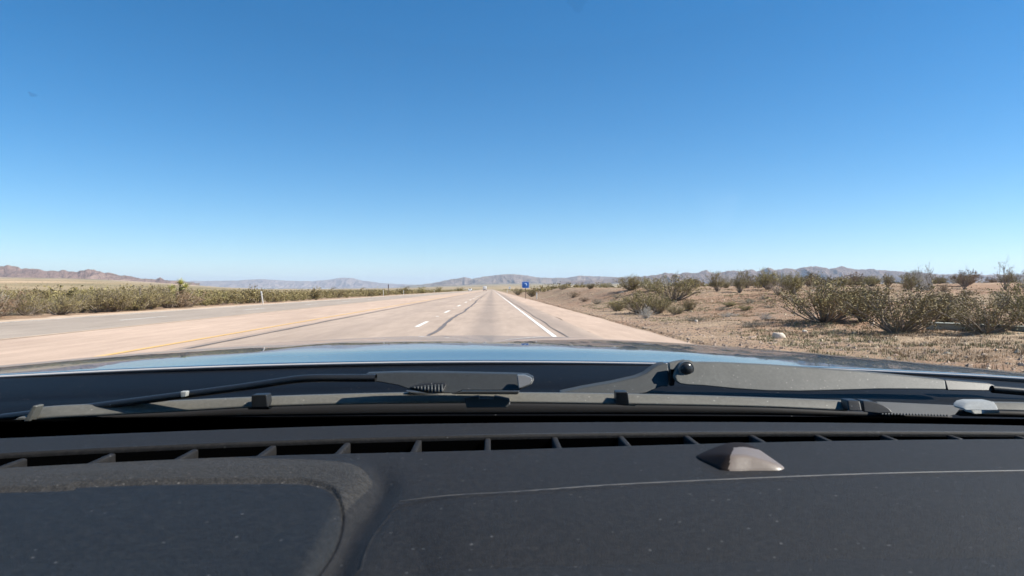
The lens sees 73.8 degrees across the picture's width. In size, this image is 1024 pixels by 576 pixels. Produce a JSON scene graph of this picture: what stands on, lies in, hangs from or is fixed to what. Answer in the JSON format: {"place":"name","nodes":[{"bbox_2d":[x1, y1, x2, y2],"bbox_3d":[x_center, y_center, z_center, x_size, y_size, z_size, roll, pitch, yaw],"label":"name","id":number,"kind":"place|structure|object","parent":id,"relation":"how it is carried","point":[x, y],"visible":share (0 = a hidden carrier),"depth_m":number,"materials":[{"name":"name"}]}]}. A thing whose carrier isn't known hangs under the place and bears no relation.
{"place":"outdoors","nodes":[
{"label":"outdoors","id":0,"kind":"place"},
{"bbox_2d":[0,265,199,285],"bbox_3d":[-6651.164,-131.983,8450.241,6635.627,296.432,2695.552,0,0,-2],"label":"red mountains","id":1,"kind":"structure","parent":0,"point":[11,271],"depth_m":8083.40,"materials":[{"name":"stone"}]},
{"bbox_2d":[0,289,488,339],"bbox_3d":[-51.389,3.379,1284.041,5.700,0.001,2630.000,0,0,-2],"label":"opposite road","id":2,"kind":"structure","parent":0,"point":[14,329],"depth_m":26.11,"materials":[{"name":"asphalt"}]},
{"bbox_2d":[0,291,469,339],"bbox_3d":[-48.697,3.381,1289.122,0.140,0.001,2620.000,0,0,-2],"label":"pale road joint","id":3,"kind":"object","parent":2,"relation":"on","point":[165,322],"visible":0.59,"depth_m":21.54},
{"bbox_2d":[0,289,489,364],"bbox_3d":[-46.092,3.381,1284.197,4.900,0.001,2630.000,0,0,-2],"label":"median pavement","id":4,"kind":"structure","parent":0,"point":[81,344],"depth_m":16.90,"materials":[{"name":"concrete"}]},
{"bbox_2d":[93,291,478,356],"bbox_3d":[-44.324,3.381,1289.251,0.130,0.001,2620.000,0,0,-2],"label":"yellow road line","id":5,"kind":"object","parent":4,"relation":"on","point":[229,333],"visible":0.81,"depth_m":16.07,"materials":[{"name":"paint"}]},
{"bbox_2d":[184,278,412,288],"bbox_3d":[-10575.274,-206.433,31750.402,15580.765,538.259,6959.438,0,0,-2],"label":"blue mountains","id":6,"kind":"structure","parent":0,"point":[338,283],"depth_m":30351.62,"materials":[{"name":"stone"}]},
{"bbox_2d":[163,289,603,350],"bbox_3d":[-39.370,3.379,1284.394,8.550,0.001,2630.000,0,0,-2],"label":"road","id":7,"kind":"structure","parent":0,"point":[491,312],"depth_m":21.65,"materials":[{"name":"asphalt"}]},
{"bbox_2d":[1,292,556,336],"bbox_3d":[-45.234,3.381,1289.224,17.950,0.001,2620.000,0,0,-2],"label":"white road markings","id":8,"kind":"object","parent":7,"relation":"on","point":[544,328],"visible":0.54,"depth_m":25.95,"materials":[{"name":"paint"}]},
{"bbox_2d":[184,294,464,348],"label":"road crack line","id":9,"kind":"object","parent":7,"relation":"on","point":[284,329],"visible":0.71,"depth_m":18.34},
{"bbox_2d":[427,293,486,335],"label":"road crack line","id":10,"kind":"object","parent":7,"relation":"on","point":[443,325],"visible":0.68,"depth_m":22.75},
{"bbox_2d":[0,335,1023,575],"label":"car","id":11,"kind":"object","parent":7,"relation":"on","point":[472,455],"visible":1,"depth_m":0.40,"materials":[{"name":"black paint"}]},
{"bbox_2d":[400,274,617,287],"bbox_3d":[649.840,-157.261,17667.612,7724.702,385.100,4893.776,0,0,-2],"label":"mountains","id":12,"kind":"structure","parent":0,"point":[507,279],"depth_m":16722.00,"materials":[{"name":"stone"}]},
{"bbox_2d":[0,277,1023,371],"bbox_3d":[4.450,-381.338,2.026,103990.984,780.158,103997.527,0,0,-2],"label":"ground","id":13,"kind":"structure","parent":0,"point":[12,283],"depth_m":26.89,"materials":[{"name":"sand"}]},
{"bbox_2d":[0,294,16,311],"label":"creosote bush","id":14,"kind":"object","parent":13,"relation":"on","point":[7,302],"visible":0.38,"depth_m":26.81,"materials":[{"name":"green plant"}]},
{"bbox_2d":[0,287,31,316],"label":"creosote bush","id":15,"kind":"object","parent":13,"relation":"on","point":[9,305],"visible":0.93,"depth_m":26.13,"materials":[{"name":"green plant"}]},
{"bbox_2d":[2,287,53,315],"bbox_3d":[-20.387,0.534,28.443,1.886,1.340,1.999,0,0,1],"label":"creosote bush","id":16,"kind":"object","parent":13,"relation":"on","point":[22,310],"visible":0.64,"depth_m":28.43,"materials":[{"name":"green plant"}]},
{"bbox_2d":[9,285,58,302],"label":"creosote bush","id":17,"kind":"object","parent":13,"relation":"on","point":[42,292],"visible":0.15,"depth_m":47.31,"materials":[{"name":"green plant"}]},
{"bbox_2d":[26,300,48,314],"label":"creosote bush","id":18,"kind":"object","parent":13,"relation":"on","point":[39,312],"visible":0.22,"depth_m":32.05,"materials":[{"name":"green plant"}]},
{"bbox_2d":[27,291,88,314],"bbox_3d":[-19.777,0.684,30.024,2.082,1.107,2.207,0,0,20],"label":"creosote bush","id":19,"kind":"object","parent":13,"relation":"on","point":[63,305],"visible":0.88,"depth_m":29.83,"materials":[{"name":"green plant"}]},
{"bbox_2d":[43,284,83,299],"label":"creosote bush","id":20,"kind":"object","parent":13,"relation":"on","point":[70,291],"visible":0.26,"depth_m":47.83,"materials":[{"name":"green plant"}]},
{"bbox_2d":[66,288,95,312],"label":"creosote bush","id":21,"kind":"object","parent":13,"relation":"on","point":[79,294],"visible":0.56,"depth_m":32.48,"materials":[{"name":"green plant"}]},
{"bbox_2d":[74,287,133,311],"bbox_3d":[-20.442,0.539,33.706,2.635,1.435,2.793,0,0,15],"label":"creosote bush","id":22,"kind":"object","parent":13,"relation":"on","point":[96,307],"visible":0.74,"depth_m":33.51,"materials":[{"name":"green plant"}]},
{"bbox_2d":[92,288,141,311],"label":"creosote bush","id":23,"kind":"object","parent":13,"relation":"on","point":[121,299],"visible":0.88,"depth_m":33.92,"materials":[{"name":"green plant"}]},
{"bbox_2d":[112,285,163,310],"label":"creosote bush","id":24,"kind":"object","parent":13,"relation":"on","point":[140,303],"visible":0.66,"depth_m":35.96,"materials":[{"name":"green plant"}]},
{"bbox_2d":[136,285,169,308],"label":"creosote bush","id":25,"kind":"object","parent":13,"relation":"on","point":[154,292],"visible":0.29,"depth_m":38.38,"materials":[{"name":"green plant"}]},
{"bbox_2d":[131,288,175,309],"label":"creosote bush","id":26,"kind":"object","parent":13,"relation":"on","point":[160,300],"visible":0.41,"depth_m":37.78,"materials":[{"name":"green plant"}]},
{"bbox_2d":[142,284,179,307],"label":"creosote bush","id":27,"kind":"object","parent":13,"relation":"on","point":[168,303],"visible":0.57,"depth_m":40.70,"materials":[{"name":"green plant"}]},
{"bbox_2d":[166,278,190,295],"bbox_3d":[-21.739,0.254,44.392,1.808,1.986,1.387,0,0,-2],"label":"joshua tree","id":28,"kind":"object","parent":13,"relation":"on","point":[184,286],"visible":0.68,"depth_m":44.40,"materials":[{"name":"green plant"}]},
{"bbox_2d":[168,288,211,307],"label":"creosote bush","id":29,"kind":"object","parent":13,"relation":"on","point":[180,303],"visible":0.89,"depth_m":41.68,"materials":[{"name":"green plant"}]},
{"bbox_2d":[6,293,387,302],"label":"desert undergrowth","id":30,"kind":"object","parent":13,"relation":"on","point":[327,296],"visible":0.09,"depth_m":101.39,"materials":[{"name":"green plant"}]},
{"bbox_2d":[199,298,209,305],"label":"creosote bush","id":31,"kind":"object","parent":13,"relation":"on","point":[206,302],"visible":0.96,"depth_m":45.90,"materials":[{"name":"green plant"}]},
{"bbox_2d":[201,294,217,304],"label":"creosote bush","id":32,"kind":"object","parent":13,"relation":"on","point":[214,300],"visible":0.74,"depth_m":46.97,"materials":[{"name":"green plant"}]},
{"bbox_2d":[198,289,227,304],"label":"creosote bush","id":33,"kind":"object","parent":13,"relation":"on","point":[223,295],"visible":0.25,"depth_m":54.21,"materials":[{"name":"green plant"}]},
{"bbox_2d":[211,295,222,304],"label":"creosote bush","id":34,"kind":"object","parent":13,"relation":"on","point":[219,300],"visible":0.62,"depth_m":49.00,"materials":[{"name":"green plant"}]},
{"bbox_2d":[220,290,239,303],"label":"creosote bush","id":35,"kind":"object","parent":13,"relation":"on","point":[226,300],"visible":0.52,"depth_m":56.55,"materials":[{"name":"green plant"}]},
{"bbox_2d":[228,288,249,303],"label":"creosote bush","id":36,"kind":"object","parent":13,"relation":"on","point":[235,299],"visible":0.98,"depth_m":51.70,"materials":[{"name":"green plant"}]},
{"bbox_2d":[0,289,487,321],"bbox_3d":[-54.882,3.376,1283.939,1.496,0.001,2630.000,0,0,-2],"label":"gravel verge","id":37,"kind":"structure","parent":13,"relation":"on","point":[57,317],"depth_m":34.21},
{"bbox_2d":[234,288,258,302],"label":"creosote bush","id":38,"kind":"object","parent":13,"relation":"on","point":[248,300],"visible":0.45,"depth_m":56.10,"materials":[{"name":"green plant"}]},
{"bbox_2d":[243,284,278,302],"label":"creosote bush","id":39,"kind":"object","parent":13,"relation":"on","point":[259,299],"visible":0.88,"depth_m":55.54,"materials":[{"name":"green plant"}]},
{"bbox_2d":[0,279,533,290],"bbox_3d":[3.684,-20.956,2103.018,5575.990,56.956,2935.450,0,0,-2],"label":"faraway undergrowth","id":40,"kind":"object","parent":13,"relation":"on","point":[206,288],"visible":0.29,"depth_m":1119.49,"materials":[{"name":"green plant"}]},
{"bbox_2d":[264,291,285,301],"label":"creosote bush","id":41,"kind":"object","parent":13,"relation":"on","point":[276,298],"visible":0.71,"depth_m":59.69,"materials":[{"name":"green plant"}]},
{"bbox_2d":[307,287,324,299],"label":"creosote bush","id":42,"kind":"object","parent":13,"relation":"on","point":[313,292],"visible":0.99,"depth_m":74.17,"materials":[{"name":"green plant"}]},
{"bbox_2d":[307,289,331,298],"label":"creosote bush","id":43,"kind":"object","parent":13,"relation":"on","point":[319,294],"visible":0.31,"depth_m":79.97,"materials":[{"name":"green plant"}]},
{"bbox_2d":[328,286,349,297],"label":"creosote bush","id":44,"kind":"object","parent":13,"relation":"on","point":[342,292],"visible":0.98,"depth_m":89.41,"materials":[{"name":"green plant"}]},
{"bbox_2d":[358,287,379,295],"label":"creosote bush","id":45,"kind":"object","parent":13,"relation":"on","point":[370,293],"visible":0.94,"depth_m":110.54,"materials":[{"name":"green plant"}]},
{"bbox_2d":[396,287,416,293],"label":"creosote bush","id":46,"kind":"object","parent":13,"relation":"on","point":[401,290],"visible":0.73,"depth_m":167.60,"materials":[{"name":"green plant"}]},
{"bbox_2d":[0,277,998,297],"bbox_3d":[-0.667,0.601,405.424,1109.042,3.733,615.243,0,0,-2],"label":"distant undergrowth","id":47,"kind":"object","parent":13,"relation":"on","point":[396,292],"visible":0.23,"depth_m":164.11,"materials":[{"name":"green plant"}]},
{"bbox_2d":[512,287,524,294],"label":"creosote bush","id":48,"kind":"object","parent":13,"relation":"on","point":[517,292],"visible":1,"depth_m":126.29,"materials":[{"name":"green plant"}]},
{"bbox_2d":[522,281,528,298],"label":"road sign","id":49,"kind":"object","parent":13,"relation":"on","point":[525,284],"visible":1,"depth_m":80.08,"materials":[{"name":"blue metal"}]},
{"bbox_2d":[526,288,538,296],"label":"creosote bush","id":50,"kind":"object","parent":13,"relation":"on","point":[531,294],"visible":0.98,"depth_m":93.48,"materials":[{"name":"green plant"}]},
{"bbox_2d":[584,283,597,288],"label":"creosote bush","id":51,"kind":"object","parent":13,"relation":"on","point":[590,286],"visible":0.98,"depth_m":63.47,"materials":[{"name":"green plant"}]},
{"bbox_2d":[592,298,603,303],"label":"grey shrub","id":52,"kind":"object","parent":13,"relation":"on","point":[598,301],"visible":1,"depth_m":42.79,"materials":[{"name":"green plant"}]},
{"bbox_2d":[598,281,612,287],"bbox_3d":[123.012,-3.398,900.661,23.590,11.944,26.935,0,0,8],"label":"creosote bush","id":53,"kind":"object","parent":13,"relation":"on","point":[604,284],"visible":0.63,"depth_m":897.83,"materials":[{"name":"green plant"}]},
{"bbox_2d":[604,299,624,310],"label":"creosote bush","id":54,"kind":"object","parent":13,"relation":"on","point":[614,306],"visible":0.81,"depth_m":33.28,"materials":[{"name":"green plant"}]},
{"bbox_2d":[613,274,649,289],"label":"creosote bush","id":55,"kind":"object","parent":13,"relation":"on","point":[631,284],"visible":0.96,"depth_m":48.86,"materials":[{"name":"green plant"}]},
{"bbox_2d":[616,287,672,312],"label":"creosote bush","id":56,"kind":"object","parent":13,"relation":"on","point":[636,301],"visible":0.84,"depth_m":30.12,"materials":[{"name":"green plant"}]},
{"bbox_2d":[637,305,656,318],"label":"dead shrub","id":57,"kind":"object","parent":13,"relation":"on","point":[646,315],"visible":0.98,"depth_m":25.74,"materials":[{"name":"grey plant"}]},
{"bbox_2d":[639,275,666,290],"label":"creosote bush","id":58,"kind":"object","parent":13,"relation":"on","point":[644,283],"visible":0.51,"depth_m":44.09,"materials":[{"name":"green plant"}]},
{"bbox_2d":[641,293,675,312],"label":"creosote bush","id":59,"kind":"object","parent":13,"relation":"on","point":[664,305],"visible":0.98,"depth_m":29.38,"materials":[{"name":"green plant"}]},
{"bbox_2d":[644,270,705,300],"bbox_3d":[8.409,-0.101,35.530,3.086,1.626,3.270,0,0,-1],"label":"creosote bush","id":60,"kind":"object","parent":13,"relation":"on","point":[691,285],"visible":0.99,"depth_m":35.26,"materials":[{"name":"green plant"}]},
{"bbox_2d":[663,303,687,313],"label":"creosote bush","id":61,"kind":"object","parent":13,"relation":"on","point":[679,310],"visible":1,"depth_m":28.13,"materials":[{"name":"green plant"}]},
{"bbox_2d":[679,299,700,309],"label":"creosote bush","id":62,"kind":"object","parent":13,"relation":"on","point":[688,304],"visible":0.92,"depth_m":29.63,"materials":[{"name":"green plant"}]},
{"bbox_2d":[681,316,712,321],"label":"grey shrub","id":63,"kind":"object","parent":13,"relation":"on","point":[693,319],"visible":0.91,"depth_m":22.72,"materials":[{"name":"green plant"}]},
{"bbox_2d":[706,271,725,291],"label":"creosote bush","id":64,"kind":"object","parent":13,"relation":"on","point":[714,283],"visible":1,"depth_m":39.53,"materials":[{"name":"green plant"}]},
{"bbox_2d":[721,271,734,285],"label":"creosote bush","id":65,"kind":"object","parent":13,"relation":"on","point":[727,279],"visible":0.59,"depth_m":59.69,"materials":[{"name":"green plant"}]},
{"bbox_2d":[722,302,738,306],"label":"shrub","id":66,"kind":"object","parent":13,"relation":"on","point":[731,304],"visible":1,"depth_m":29.46,"materials":[{"name":"green plant"}]},
{"bbox_2d":[732,269,749,292],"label":"creosote bush","id":67,"kind":"object","parent":13,"relation":"on","point":[740,280],"visible":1,"depth_m":38.61,"materials":[{"name":"green plant"}]},
{"bbox_2d":[737,305,752,309],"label":"shrub","id":68,"kind":"object","parent":13,"relation":"on","point":[746,308],"visible":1,"depth_m":27.39,"materials":[{"name":"green plant"}]},
{"bbox_2d":[737,298,761,302],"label":"shrub","id":69,"kind":"object","parent":13,"relation":"on","point":[746,301],"visible":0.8,"depth_m":30.89,"materials":[{"name":"brown plant"}]},
{"bbox_2d":[744,274,755,287],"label":"creosote bush","id":70,"kind":"object","parent":13,"relation":"on","point":[749,282],"visible":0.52,"depth_m":47.24,"materials":[{"name":"green plant"}]},
{"bbox_2d":[736,321,770,327],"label":"grey shrub","id":71,"kind":"object","parent":13,"relation":"on","point":[751,325],"visible":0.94,"depth_m":18.73,"materials":[{"name":"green plant"}]},
{"bbox_2d":[747,278,762,287],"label":"creosote bush","id":72,"kind":"object","parent":13,"relation":"on","point":[756,284],"visible":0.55,"depth_m":49.23,"materials":[{"name":"green plant"}]},
{"bbox_2d":[755,312,776,319],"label":"shrub","id":73,"kind":"object","parent":13,"relation":"on","point":[765,317],"visible":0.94,"depth_m":21.73,"materials":[{"name":"beige plant"}]},
{"bbox_2d":[753,267,780,289],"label":"creosote bush","id":74,"kind":"object","parent":13,"relation":"on","point":[765,279],"visible":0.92,"depth_m":42.90,"materials":[{"name":"green plant"}]},
{"bbox_2d":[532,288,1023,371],"bbox_3d":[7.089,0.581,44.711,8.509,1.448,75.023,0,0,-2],"label":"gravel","id":75,"kind":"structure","parent":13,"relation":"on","point":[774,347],"depth_m":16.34,"materials":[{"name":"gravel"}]},
{"bbox_2d":[765,282,791,294],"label":"dead shrub","id":76,"kind":"object","parent":13,"relation":"on","point":[772,285],"visible":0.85,"depth_m":34.21,"materials":[{"name":"brown plant"}]},
{"bbox_2d":[772,333,785,338],"bbox_3d":[5.977,1.083,15.291,0.279,0.172,0.198,0,0,-2],"label":"rock","id":77,"kind":"object","parent":13,"relation":"on","point":[779,335],"visible":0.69,"depth_m":15.21,"materials":[{"name":"stone"}]},
{"bbox_2d":[553,284,1023,368],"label":"stone rubble","id":78,"kind":"object","parent":13,"relation":"on","point":[888,357],"visible":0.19,"depth_m":20.07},
{"bbox_2d":[774,272,804,287],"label":"creosote bush","id":79,"kind":"object","parent":13,"relation":"on","point":[784,278],"visible":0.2,"depth_m":49.40,"materials":[{"name":"green plant"}]},
{"bbox_2d":[778,270,807,293],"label":"creosote bush","id":80,"kind":"object","parent":13,"relation":"on","point":[795,281],"visible":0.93,"depth_m":36.30,"materials":[{"name":"green plant"}]},
{"bbox_2d":[582,288,1023,361],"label":"green weeds","id":81,"kind":"object","parent":13,"relation":"on","point":[853,340],"visible":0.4,"depth_m":14.92,"materials":[{"name":"plant"}]},
{"bbox_2d":[801,272,825,284],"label":"creosote bush","id":82,"kind":"object","parent":13,"relation":"on","point":[809,276],"visible":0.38,"depth_m":56.04,"materials":[{"name":"green plant"}]},
{"bbox_2d":[762,270,887,322],"bbox_3d":[9.111,0.272,19.603,3.338,1.573,3.150,0,0,11],"label":"creosote bush","id":83,"kind":"object","parent":13,"relation":"on","point":[827,314],"visible":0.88,"depth_m":19.24,"materials":[{"name":"green plant"}]},
{"bbox_2d":[834,276,850,286],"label":"creosote bush","id":84,"kind":"object","parent":13,"relation":"on","point":[847,279],"visible":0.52,"depth_m":50.59,"materials":[{"name":"green plant"}]},
{"bbox_2d":[832,271,867,284],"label":"creosote bush","id":85,"kind":"object","parent":13,"relation":"on","point":[854,279],"visible":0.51,"depth_m":66.19,"materials":[{"name":"green plant"}]},
{"bbox_2d":[831,277,892,320],"bbox_3d":[9.999,0.320,19.583,1.649,1.313,1.854,0,0,34],"label":"creosote bush","id":86,"kind":"object","parent":13,"relation":"on","point":[859,303],"visible":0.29,"depth_m":19.42,"materials":[{"name":"green plant"}]},
{"bbox_2d":[861,274,882,285],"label":"creosote bush","id":87,"kind":"object","parent":13,"relation":"on","point":[873,281],"visible":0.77,"depth_m":46.09,"materials":[{"name":"green plant"}]},
{"bbox_2d":[880,272,894,285],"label":"creosote bush","id":88,"kind":"object","parent":13,"relation":"on","point":[889,281],"visible":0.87,"depth_m":48.86,"materials":[{"name":"green plant"}]},
{"bbox_2d":[831,274,968,333],"bbox_3d":[9.008,0.404,15.974,2.582,1.430,3.346,0,0,-28],"label":"creosote bush","id":89,"kind":"object","parent":13,"relation":"on","point":[918,315],"visible":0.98,"depth_m":15.72,"materials":[{"name":"green plant"}]},
{"bbox_2d":[895,273,921,289],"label":"creosote bush","id":90,"kind":"object","parent":13,"relation":"on","point":[913,280],"visible":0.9,"depth_m":40.07,"materials":[{"name":"green plant"}]},
{"bbox_2d":[901,269,925,283],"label":"creosote bush","id":91,"kind":"object","parent":13,"relation":"on","point":[909,276],"visible":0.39,"depth_m":55.20,"materials":[{"name":"green plant"}]},
{"bbox_2d":[902,265,933,286],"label":"creosote bush","id":92,"kind":"object","parent":13,"relation":"on","point":[920,276],"visible":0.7,"depth_m":46.62,"materials":[{"name":"green plant"}]},
{"bbox_2d":[919,281,932,290],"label":"creosote bush","id":93,"kind":"object","parent":13,"relation":"on","point":[926,284],"visible":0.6,"depth_m":38.53,"materials":[{"name":"green plant"}]},
{"bbox_2d":[925,262,938,286],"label":"creosote bush","id":94,"kind":"object","parent":13,"relation":"on","point":[930,274],"visible":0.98,"depth_m":41.74,"materials":[{"name":"green plant"}]},
{"bbox_2d":[935,283,953,291],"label":"creosote bush","id":95,"kind":"object","parent":13,"relation":"on","point":[943,288],"visible":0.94,"depth_m":36.69,"materials":[{"name":"green plant"}]},
{"bbox_2d":[908,282,985,322],"bbox_3d":[11.667,0.414,18.315,1.936,1.131,1.695,0,0,-28],"label":"creosote bush","id":96,"kind":"object","parent":13,"relation":"on","point":[944,296],"visible":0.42,"depth_m":18.16,"materials":[{"name":"green plant"}]},
{"bbox_2d":[955,266,971,288],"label":"creosote bush","id":97,"kind":"object","parent":13,"relation":"on","point":[966,280],"visible":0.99,"depth_m":42.50,"materials":[{"name":"green plant"}]},
{"bbox_2d":[947,270,983,285],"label":"creosote bush","id":98,"kind":"object","parent":13,"relation":"on","point":[962,281],"visible":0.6,"depth_m":46.58,"materials":[{"name":"green plant"}]},
{"bbox_2d":[960,270,981,284],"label":"creosote bush","id":99,"kind":"object","parent":13,"relation":"on","point":[973,276],"visible":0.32,"depth_m":47.91,"materials":[{"name":"green plant"}]},
{"bbox_2d":[929,288,1023,334],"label":"creosote bush","id":100,"kind":"object","parent":13,"relation":"on","point":[979,317],"visible":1,"depth_m":14.37,"materials":[{"name":"green plant"}]},
{"bbox_2d":[982,275,1000,282],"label":"creosote bush","id":101,"kind":"object","parent":13,"relation":"on","point":[991,280],"visible":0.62,"depth_m":79.22,"materials":[{"name":"green plant"}]},
{"bbox_2d":[987,279,1023,325],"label":"creosote bush","id":102,"kind":"object","parent":13,"relation":"on","point":[1019,298],"visible":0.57,"depth_m":14.86,"materials":[{"name":"green plant"}]},
{"bbox_2d":[994,254,1018,289],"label":"creosote bush","id":103,"kind":"object","parent":13,"relation":"on","point":[1004,278],"visible":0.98,"depth_m":41.88,"materials":[{"name":"green plant"}]},
{"bbox_2d":[1006,273,1020,282],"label":"creosote bush","id":104,"kind":"object","parent":13,"relation":"on","point":[1017,276],"visible":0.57,"depth_m":61.50,"materials":[{"name":"green plant"}]},
{"bbox_2d":[0,0,1023,288],"label":"sky","id":105,"kind":"structure","parent":0,"point":[415,142],"materials":[{"name":"blue"}]},
{"bbox_2d":[495,290,690,343],"bbox_3d":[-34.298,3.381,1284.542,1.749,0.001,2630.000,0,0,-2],"label":"road shoulder","id":106,"kind":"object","parent":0,"point":[603,328],"visible":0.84,"depth_m":20.53},
{"bbox_2d":[560,266,1023,283],"bbox_3d":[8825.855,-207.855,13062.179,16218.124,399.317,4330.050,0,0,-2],"label":"brown mountains","id":107,"kind":"structure","parent":0,"point":[843,271],"depth_m":12419.17,"materials":[{"name":"stone"}]},
{"bbox_2d":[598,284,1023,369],"bbox_3d":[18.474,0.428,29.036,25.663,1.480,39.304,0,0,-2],"label":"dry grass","id":108,"kind":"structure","parent":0,"point":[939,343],"depth_m":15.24,"materials":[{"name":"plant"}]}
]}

